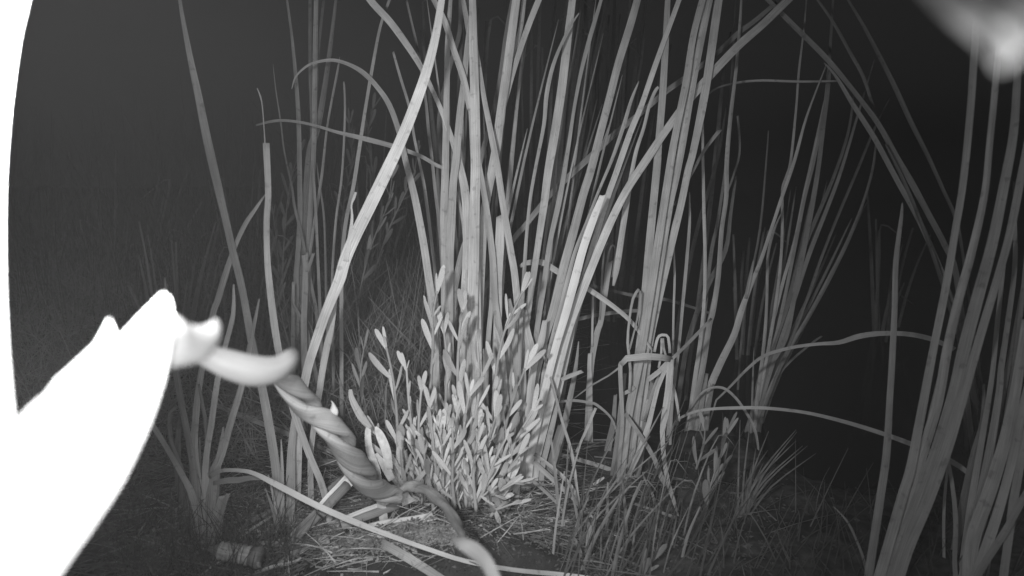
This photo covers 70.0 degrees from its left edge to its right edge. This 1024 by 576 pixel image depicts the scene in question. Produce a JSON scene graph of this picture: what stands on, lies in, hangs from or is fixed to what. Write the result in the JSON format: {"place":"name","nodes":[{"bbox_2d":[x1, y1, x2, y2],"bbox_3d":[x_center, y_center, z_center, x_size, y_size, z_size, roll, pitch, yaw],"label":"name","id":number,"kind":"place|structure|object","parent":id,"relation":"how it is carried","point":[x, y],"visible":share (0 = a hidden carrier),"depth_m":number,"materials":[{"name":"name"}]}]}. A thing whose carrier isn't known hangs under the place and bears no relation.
{"place":"outdoors","nodes":[
{"label":"outdoors","id":0,"kind":"place"},
{"bbox_2d":[4,74,526,338],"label":"tall thin grass","id":1,"kind":"structure","parent":0,"point":[119,237],"depth_m":2.75,"materials":[{"name":"grey plant"}]},
{"bbox_2d":[4,187,1023,575],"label":"ground","id":2,"kind":"structure","parent":0,"point":[792,485],"depth_m":1.20,"materials":[{"name":"soil"}]},
{"bbox_2d":[74,150,224,290],"bbox_3d":[-1.653,-0.169,3.254,0.826,0.877,0.402,7,11,40],"label":"cattail clump","id":3,"kind":"object","parent":2,"relation":"on","point":[150,218],"visible":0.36,"depth_m":3.16,"materials":[{"name":"grey plant"}]},
{"bbox_2d":[127,214,244,377],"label":"cattail clump","id":4,"kind":"object","parent":2,"relation":"on","point":[202,314],"visible":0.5,"depth_m":1.93,"materials":[{"name":"grey plant"}]},
{"bbox_2d":[150,194,264,545],"bbox_3d":[-0.449,0.127,1.084,0.140,0.530,0.208,0,8,0],"label":"cattail clump","id":5,"kind":"object","parent":2,"relation":"on","point":[192,484],"visible":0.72,"depth_m":1.05,"materials":[{"name":"grey plant"}]},
{"bbox_2d":[78,454,347,575],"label":"short grass","id":6,"kind":"structure","parent":2,"relation":"on","point":[223,572],"depth_m":0.97,"materials":[{"name":"grey plant"}]},
{"bbox_2d":[213,475,260,484],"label":"fallen leaf","id":7,"kind":"object","parent":6,"relation":"on","point":[227,480],"visible":0.89,"depth_m":1.01,"materials":[{"name":"grey plant"}]},
{"bbox_2d":[74,482,388,575],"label":"soil crumbs","id":8,"kind":"object","parent":2,"relation":"on","point":[206,547],"visible":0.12,"depth_m":1.00,"materials":[{"name":"grey soil"}]},
{"bbox_2d":[207,541,264,569],"bbox_3d":[-0.351,0.339,0.927,0.073,0.034,0.029,1,8,5],"label":"stem segment","id":9,"kind":"object","parent":2,"relation":"on","point":[259,550],"visible":0.85,"depth_m":0.92,"materials":[{"name":"grey plant"}]},
{"bbox_2d":[70,447,419,575],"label":"chopped straw","id":10,"kind":"object","parent":2,"relation":"on","point":[176,523],"visible":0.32,"depth_m":1.06,"materials":[{"name":"grey plant"}]},
{"bbox_2d":[230,492,264,502],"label":"dead leaf","id":11,"kind":"object","parent":2,"relation":"on","point":[257,497],"visible":0.27,"depth_m":1.16,"materials":[{"name":"grey plant"}]},
{"bbox_2d":[227,509,270,539],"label":"fallen leaf","id":12,"kind":"object","parent":2,"relation":"on","point":[254,519],"visible":0.47,"depth_m":1.06,"materials":[{"name":"grey plant"}]},
{"bbox_2d":[205,235,295,393],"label":"cattail clump","id":13,"kind":"object","parent":2,"relation":"on","point":[280,292],"visible":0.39,"depth_m":1.85,"materials":[{"name":"grey plant"}]},
{"bbox_2d":[208,159,293,311],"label":"cattail clump","id":14,"kind":"object","parent":2,"relation":"on","point":[250,239],"visible":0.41,"depth_m":2.73,"materials":[{"name":"grey plant"}]},
{"bbox_2d":[235,516,272,540],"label":"fallen leaf","id":15,"kind":"object","parent":2,"relation":"on","point":[260,523],"visible":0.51,"depth_m":1.04,"materials":[{"name":"grey plant"}]},
{"bbox_2d":[178,0,336,537],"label":"cattail clump","id":16,"kind":"object","parent":2,"relation":"on","point":[277,468],"visible":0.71,"depth_m":1.10,"materials":[{"name":"grey plant"}]},
{"bbox_2d":[210,403,332,454],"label":"fallen leaf","id":17,"kind":"object","parent":2,"relation":"on","point":[261,423],"visible":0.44,"depth_m":1.39,"materials":[{"name":"grey plant"}]},
{"bbox_2d":[253,541,294,546],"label":"dead leaf","id":18,"kind":"object","parent":2,"relation":"on","point":[262,542],"visible":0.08,"depth_m":1.01,"materials":[{"name":"grey plant"}]},
{"bbox_2d":[266,203,285,329],"bbox_3d":[-0.682,-0.060,2.101,0.063,0.364,0.048,-2,8,-14],"label":"herb sprout","id":19,"kind":"object","parent":2,"relation":"on","point":[275,249],"visible":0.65,"depth_m":2.10,"materials":[{"name":"grey plant"}]},
{"bbox_2d":[255,557,301,572],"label":"fallen leaf","id":20,"kind":"object","parent":2,"relation":"on","point":[278,564],"visible":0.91,"depth_m":0.94,"materials":[{"name":"grey plant"}]},
{"bbox_2d":[272,139,305,330],"bbox_3d":[-0.611,-0.146,2.003,0.064,0.520,0.115,8,11,44],"label":"herb sprout","id":21,"kind":"object","parent":2,"relation":"on","point":[293,216],"visible":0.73,"depth_m":2.00,"materials":[{"name":"grey plant"}]},
{"bbox_2d":[257,88,333,530],"bbox_3d":[-0.311,0.043,1.032,0.111,0.642,0.023,4,9,26],"label":"cut cattail stalk","id":22,"kind":"object","parent":2,"relation":"on","point":[278,351],"visible":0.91,"depth_m":1.03,"materials":[{"name":"grey plant"}]},
{"bbox_2d":[277,547,316,562],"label":"dead leaf","id":23,"kind":"object","parent":2,"relation":"on","point":[300,551],"visible":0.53,"depth_m":0.99,"materials":[{"name":"grey plant"}]},
{"bbox_2d":[287,509,321,544],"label":"broken stalk","id":24,"kind":"object","parent":2,"relation":"on","point":[305,523],"visible":0.73,"depth_m":1.03,"materials":[{"name":"grey plant"}]},
{"bbox_2d":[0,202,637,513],"bbox_3d":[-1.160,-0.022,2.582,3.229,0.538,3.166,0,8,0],"label":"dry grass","id":25,"kind":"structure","parent":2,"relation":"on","point":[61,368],"depth_m":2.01,"materials":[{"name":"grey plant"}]},
{"bbox_2d":[220,385,260,411],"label":"fallen leaf","id":26,"kind":"object","parent":25,"relation":"on","point":[226,389],"visible":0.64,"depth_m":1.49,"materials":[{"name":"grey plant"}]},
{"bbox_2d":[357,164,398,298],"bbox_3d":[-0.317,-0.135,1.744,0.109,0.321,0.032,-4,9,-29],"label":"herb sprout","id":27,"kind":"object","parent":25,"relation":"on","point":[371,238],"visible":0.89,"depth_m":1.75,"materials":[{"name":"grey plant"}]},
{"bbox_2d":[302,461,336,468],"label":"dead leaf","id":28,"kind":"object","parent":2,"relation":"on","point":[323,462],"visible":0.36,"depth_m":1.31,"materials":[{"name":"grey plant"}]},
{"bbox_2d":[317,534,330,544],"bbox_3d":[-0.257,0.344,1.000,0.019,0.014,0.017,0,8,0],"label":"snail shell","id":29,"kind":"object","parent":2,"relation":"on","point":[324,542],"visible":0.81,"depth_m":0.99},
{"bbox_2d":[273,0,390,435],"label":"cattail clump","id":30,"kind":"object","parent":2,"relation":"on","point":[306,210],"visible":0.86,"depth_m":1.60,"materials":[{"name":"grey plant"}]},
{"bbox_2d":[237,491,449,573],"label":"leaf crumbs","id":31,"kind":"object","parent":2,"relation":"on","point":[399,532],"visible":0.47,"depth_m":0.95,"materials":[{"name":"plant"}]},
{"bbox_2d":[315,475,351,517],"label":"broken stalk","id":32,"kind":"object","parent":31,"relation":"on","point":[336,494],"visible":0.83,"depth_m":1.05,"materials":[{"name":"grey plant"}]},
{"bbox_2d":[334,107,354,253],"bbox_3d":[-0.520,-0.334,2.299,0.050,0.462,0.078,6,10,35],"label":"herb sprout","id":33,"kind":"object","parent":2,"relation":"on","point":[351,142],"visible":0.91,"depth_m":2.30,"materials":[{"name":"grey plant"}]},
{"bbox_2d":[227,456,477,575],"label":"chopped straw","id":34,"kind":"object","parent":2,"relation":"on","point":[362,561],"visible":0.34,"depth_m":0.94,"materials":[{"name":"grey plant"}]},
{"bbox_2d":[352,329,368,405],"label":"herb sprout","id":35,"kind":"object","parent":2,"relation":"on","point":[361,382],"visible":1,"depth_m":1.20,"materials":[{"name":"grey plant"}]},
{"bbox_2d":[256,119,472,431],"bbox_3d":[-0.259,-0.002,1.411,0.585,0.654,0.119,6,10,38],"label":"arching cattail leaf","id":36,"kind":"object","parent":2,"relation":"on","point":[381,143],"visible":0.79,"depth_m":1.39,"materials":[{"name":"grey plant"}]},
{"bbox_2d":[291,58,440,435],"bbox_3d":[-0.264,-0.061,1.416,0.453,0.773,0.076,8,11,44],"label":"arching cattail leaf","id":37,"kind":"object","parent":2,"relation":"on","point":[421,234],"visible":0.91,"depth_m":1.30,"materials":[{"name":"grey plant"}]},
{"bbox_2d":[295,0,444,510],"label":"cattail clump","id":38,"kind":"object","parent":2,"relation":"on","point":[358,227],"visible":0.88,"depth_m":1.05,"materials":[{"name":"grey plant"}]},
{"bbox_2d":[348,389,394,520],"bbox_3d":[-0.191,0.265,1.010,0.048,0.254,0.048,-5,10,-33],"label":"herb sprout","id":39,"kind":"object","parent":2,"relation":"on","point":[385,463],"visible":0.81,"depth_m":1.00,"materials":[{"name":"grey plant"}]},
{"bbox_2d":[363,92,380,239],"bbox_3d":[-0.461,-0.399,2.403,0.064,0.478,0.080,0,8,0],"label":"herb sprout","id":40,"kind":"object","parent":2,"relation":"on","point":[367,128],"visible":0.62,"depth_m":2.40,"materials":[{"name":"grey plant"}]},
{"bbox_2d":[329,109,422,303],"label":"cattail clump","id":41,"kind":"object","parent":2,"relation":"on","point":[380,230],"visible":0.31,"depth_m":2.76,"materials":[{"name":"grey plant"}]},
{"bbox_2d":[323,516,443,575],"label":"fallen leaf","id":42,"kind":"object","parent":2,"relation":"on","point":[400,553],"visible":0.59,"depth_m":0.88,"materials":[{"name":"grey plant"}]},
{"bbox_2d":[208,468,584,575],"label":"fallen leaf","id":43,"kind":"object","parent":2,"relation":"on","point":[314,504],"visible":0.95,"depth_m":0.93,"materials":[{"name":"grey plant"}]},
{"bbox_2d":[171,217,661,427],"bbox_3d":[-0.296,0.031,1.904,1.078,0.419,1.271,-3,8,-18],"label":"tangled brush","id":44,"kind":"object","parent":2,"relation":"on","point":[422,340],"visible":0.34,"depth_m":1.74,"materials":[{"name":"grey plant"}]},
{"bbox_2d":[372,140,420,276],"bbox_3d":[-0.289,-0.200,1.845,0.131,0.345,0.038,-5,9,-29],"label":"herb sprout","id":45,"kind":"object","parent":44,"relation":"on","point":[401,199],"visible":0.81,"depth_m":1.85,"materials":[{"name":"grey plant"}]},
{"bbox_2d":[578,309,637,320],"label":"fallen reed","id":46,"kind":"object","parent":44,"relation":"on","point":[606,313],"visible":0.4,"depth_m":1.75,"materials":[{"name":"grey plant"}]},
{"bbox_2d":[579,280,708,313],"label":"fallen reed","id":47,"kind":"object","parent":44,"relation":"on","point":[637,296],"visible":0.35,"depth_m":1.85,"materials":[{"name":"grey plant"}]},
{"bbox_2d":[0,273,846,575],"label":"straw litter","id":48,"kind":"object","parent":2,"relation":"on","point":[166,463],"visible":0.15,"depth_m":1.12,"materials":[{"name":"grey plant"}]},
{"bbox_2d":[321,476,341,498],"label":"broken stalk","id":49,"kind":"object","parent":48,"relation":"on","point":[331,486],"visible":0.38,"depth_m":1.10,"materials":[{"name":"grey plant"}]},
{"bbox_2d":[357,505,497,554],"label":"leaf crumbs","id":50,"kind":"object","parent":2,"relation":"on","point":[432,538],"visible":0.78,"depth_m":0.93,"materials":[{"name":"grey plant"}]},
{"bbox_2d":[298,521,570,575],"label":"stone","id":51,"kind":"object","parent":2,"relation":"on","point":[402,571],"visible":0.54,"depth_m":0.91,"materials":[{"name":"grey stone"}]},
{"bbox_2d":[340,492,415,530],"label":"broken stalk","id":52,"kind":"object","parent":51,"relation":"on","point":[368,513],"visible":0.74,"depth_m":1.02,"materials":[{"name":"grey plant"}]},
{"bbox_2d":[369,512,436,528],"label":"broken stalk","id":53,"kind":"object","parent":51,"relation":"on","point":[397,520],"visible":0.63,"depth_m":0.99,"materials":[{"name":"grey plant"}]},
{"bbox_2d":[160,504,710,575],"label":"soil crumbs","id":54,"kind":"object","parent":2,"relation":"on","point":[453,561],"visible":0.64,"depth_m":0.91,"materials":[{"name":"soil"}]},
{"bbox_2d":[363,265,545,522],"bbox_3d":[-0.082,0.174,1.070,0.250,0.405,0.183,2,8,14],"label":"leafy herb","id":55,"kind":"object","parent":2,"relation":"on","point":[453,470],"visible":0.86,"depth_m":1.07,"materials":[{"name":"grey plant"}]},
{"bbox_2d":[167,315,499,575],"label":"vine","id":56,"kind":"object","parent":55,"relation":"attached to","point":[193,344],"visible":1,"depth_m":0.42,"materials":[{"name":"grey plant"}]},
{"bbox_2d":[0,0,27,430],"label":"leaf","id":57,"kind":"object","parent":56,"relation":"attached to","point":[12,13],"visible":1,"depth_m":0.21,"materials":[{"name":"white plant"}]},
{"bbox_2d":[0,293,173,575],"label":"torn leaf","id":58,"kind":"object","parent":56,"relation":"attached to","point":[72,438],"visible":1,"depth_m":0.20,"materials":[{"name":"white plant"}]},
{"bbox_2d":[366,0,558,461],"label":"cattail clump","id":59,"kind":"object","parent":2,"relation":"on","point":[477,260],"visible":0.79,"depth_m":1.27,"materials":[{"name":"grey plant"}]},
{"bbox_2d":[394,508,561,549],"bbox_3d":[-0.051,0.331,1.022,0.254,0.076,0.257,0,8,0],"label":"chopped straw","id":60,"kind":"object","parent":2,"relation":"on","point":[466,526],"visible":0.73,"depth_m":0.94,"materials":[{"name":"grey plant"}]},
{"bbox_2d":[397,475,628,567],"bbox_3d":[-0.017,0.320,1.101,0.468,0.094,0.363,-6,10,-38],"label":"chopped straw","id":61,"kind":"object","parent":2,"relation":"on","point":[520,519],"visible":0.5,"depth_m":1.10,"materials":[{"name":"grey plant"}]},
{"bbox_2d":[506,0,606,329],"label":"cattail clump","id":62,"kind":"object","parent":2,"relation":"on","point":[520,211],"visible":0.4,"depth_m":2.95,"materials":[{"name":"grey plant"}]},
{"bbox_2d":[574,521,594,561],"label":"herb sprout","id":63,"kind":"object","parent":2,"relation":"on","point":[589,531],"visible":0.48,"depth_m":0.98,"materials":[{"name":"grey plant"}]},
{"bbox_2d":[575,408,596,452],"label":"fallen leaf","id":64,"kind":"object","parent":2,"relation":"on","point":[589,421],"visible":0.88,"depth_m":1.30,"materials":[{"name":"grey plant"}]},
{"bbox_2d":[593,477,603,484],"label":"fallen leaf","id":65,"kind":"object","parent":2,"relation":"on","point":[597,481],"visible":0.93,"depth_m":1.15,"materials":[{"name":"grey plant"}]},
{"bbox_2d":[561,453,636,477],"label":"fallen leaf","id":66,"kind":"object","parent":2,"relation":"on","point":[588,462],"visible":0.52,"depth_m":1.30,"materials":[{"name":"grey plant"}]},
{"bbox_2d":[584,242,615,441],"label":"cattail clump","id":67,"kind":"object","parent":2,"relation":"on","point":[591,357],"visible":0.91,"depth_m":1.45,"materials":[{"name":"grey plant"}]},
{"bbox_2d":[342,440,887,575],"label":"soil crumbs","id":68,"kind":"object","parent":2,"relation":"on","point":[620,522],"visible":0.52,"depth_m":1.05,"materials":[{"name":"grey soil"}]},
{"bbox_2d":[454,0,779,366],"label":"leaning cattail leaf","id":69,"kind":"object","parent":2,"relation":"on","point":[610,138],"visible":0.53,"depth_m":1.56,"materials":[{"name":"grey plant"}]},
{"bbox_2d":[574,0,671,323],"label":"cattail clump","id":70,"kind":"object","parent":2,"relation":"on","point":[610,146],"visible":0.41,"depth_m":3.26,"materials":[{"name":"grey plant"}]},
{"bbox_2d":[550,407,734,575],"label":"grass clump","id":71,"kind":"object","parent":2,"relation":"on","point":[604,522],"visible":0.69,"depth_m":1.03,"materials":[{"name":"grey plant"}]},
{"bbox_2d":[573,0,722,515],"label":"cattail clump","id":72,"kind":"object","parent":2,"relation":"on","point":[640,406],"visible":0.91,"depth_m":1.27,"materials":[{"name":"grey plant"}]},
{"bbox_2d":[519,259,651,349],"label":"bent cattail leaf","id":73,"kind":"object","parent":72,"relation":"attached to","point":[590,290],"visible":0.68,"depth_m":1.28,"materials":[{"name":"grey plant"}]},
{"bbox_2d":[504,0,792,525],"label":"cattail clump","id":74,"kind":"object","parent":2,"relation":"on","point":[550,367],"visible":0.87,"depth_m":1.25,"materials":[{"name":"grey plant"}]},
{"bbox_2d":[637,543,666,575],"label":"herb sprout","id":75,"kind":"object","parent":2,"relation":"on","point":[662,548],"visible":0.83,"depth_m":0.94,"materials":[{"name":"grey plant"}]},
{"bbox_2d":[516,439,788,575],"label":"dead leaf bits","id":76,"kind":"object","parent":2,"relation":"on","point":[714,537],"visible":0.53,"depth_m":1.11,"materials":[{"name":"plant"}]},
{"bbox_2d":[635,503,674,518],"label":"fallen leaf","id":77,"kind":"object","parent":2,"relation":"on","point":[663,513],"visible":0.56,"depth_m":1.11,"materials":[{"name":"grey plant"}]},
{"bbox_2d":[692,412,717,469],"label":"herb sprout","id":78,"kind":"object","parent":2,"relation":"on","point":[704,423],"visible":0.95,"depth_m":1.28,"materials":[{"name":"grey plant"}]},
{"bbox_2d":[702,451,724,503],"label":"herb sprout","id":79,"kind":"object","parent":2,"relation":"on","point":[706,486],"visible":0.82,"depth_m":1.12,"materials":[{"name":"grey plant"}]},
{"bbox_2d":[715,412,737,479],"bbox_3d":[0.368,0.269,1.250,0.030,0.118,0.044,6,10,37],"label":"herb sprout","id":80,"kind":"object","parent":2,"relation":"on","point":[728,426],"visible":0.81,"depth_m":1.25,"materials":[{"name":"grey plant"}]},
{"bbox_2d":[666,0,825,449],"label":"cattail clump","id":81,"kind":"object","parent":2,"relation":"on","point":[702,390],"visible":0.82,"depth_m":1.57,"materials":[{"name":"grey plant"}]},
{"bbox_2d":[709,79,836,93],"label":"arching cattail leaf","id":82,"kind":"object","parent":81,"relation":"attached to","point":[791,81],"visible":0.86,"depth_m":1.75,"materials":[{"name":"grey plant"}]},
{"bbox_2d":[732,227,789,359],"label":"cattail clump","id":83,"kind":"object","parent":2,"relation":"on","point":[753,305],"visible":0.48,"depth_m":2.54,"materials":[{"name":"grey plant"}]},
{"bbox_2d":[732,425,815,518],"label":"rush tuft","id":84,"kind":"object","parent":2,"relation":"on","point":[744,495],"visible":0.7,"depth_m":1.15,"materials":[{"name":"plant"}]},
{"bbox_2d":[737,0,890,432],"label":"cattail clump","id":85,"kind":"object","parent":2,"relation":"on","point":[772,367],"visible":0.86,"depth_m":1.81,"materials":[{"name":"grey plant"}]},
{"bbox_2d":[672,406,978,482],"bbox_3d":[0.495,0.279,1.225,0.062,0.155,0.531,-7,10,-40],"label":"arching cattail leaf","id":86,"kind":"object","parent":2,"relation":"on","point":[908,443],"visible":0.73,"depth_m":1.22,"materials":[{"name":"grey plant"}]},
{"bbox_2d":[709,331,955,424],"bbox_3d":[0.558,0.234,1.386,0.034,0.378,0.570,-4,9,-25],"label":"arching cattail leaf","id":87,"kind":"object","parent":2,"relation":"on","point":[880,333],"visible":0.88,"depth_m":1.32,"materials":[{"name":"grey plant"}]},
{"bbox_2d":[765,0,1023,575],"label":"cattail clump","id":88,"kind":"object","parent":2,"relation":"on","point":[985,495],"visible":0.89,"depth_m":0.95,"materials":[{"name":"grey plant"}]},
{"bbox_2d":[866,194,930,341],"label":"cattail clump","id":89,"kind":"object","parent":2,"relation":"on","point":[875,304],"visible":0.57,"depth_m":2.95,"materials":[{"name":"grey plant"}]},
{"bbox_2d":[834,39,1023,575],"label":"cattail clump","id":90,"kind":"object","parent":2,"relation":"on","point":[919,488],"visible":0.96,"depth_m":0.81,"materials":[{"name":"grey plant"}]},
{"bbox_2d":[4,0,1023,187],"label":"sky","id":91,"kind":"structure","parent":0,"point":[65,46],"materials":[{"name":"black"}]},
{"bbox_2d":[563,395,760,575],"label":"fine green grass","id":92,"kind":"structure","parent":0,"point":[650,532],"depth_m":0.95,"materials":[{"name":"plant"}]},
{"bbox_2d":[513,188,1023,493],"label":"water","id":93,"kind":"structure","parent":0,"point":[847,381],"depth_m":3.02,"materials":[{"name":"black liquid"}]},
{"bbox_2d":[420,0,505,271],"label":"cattail clump","id":94,"kind":"object","parent":93,"relation":"on","point":[484,66],"visible":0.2,"depth_m":2.50,"materials":[{"name":"grey plant"}]},
{"bbox_2d":[697,439,1023,575],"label":"sparse grass","id":95,"kind":"structure","parent":0,"point":[807,537],"depth_m":0.97,"materials":[{"name":"grey plant"}]},
{"bbox_2d":[930,0,1023,69],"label":"hanging leaf","id":96,"kind":"object","parent":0,"point":[993,30],"visible":1,"depth_m":0.07,"materials":[{"name":"grey plant"}]}
]}

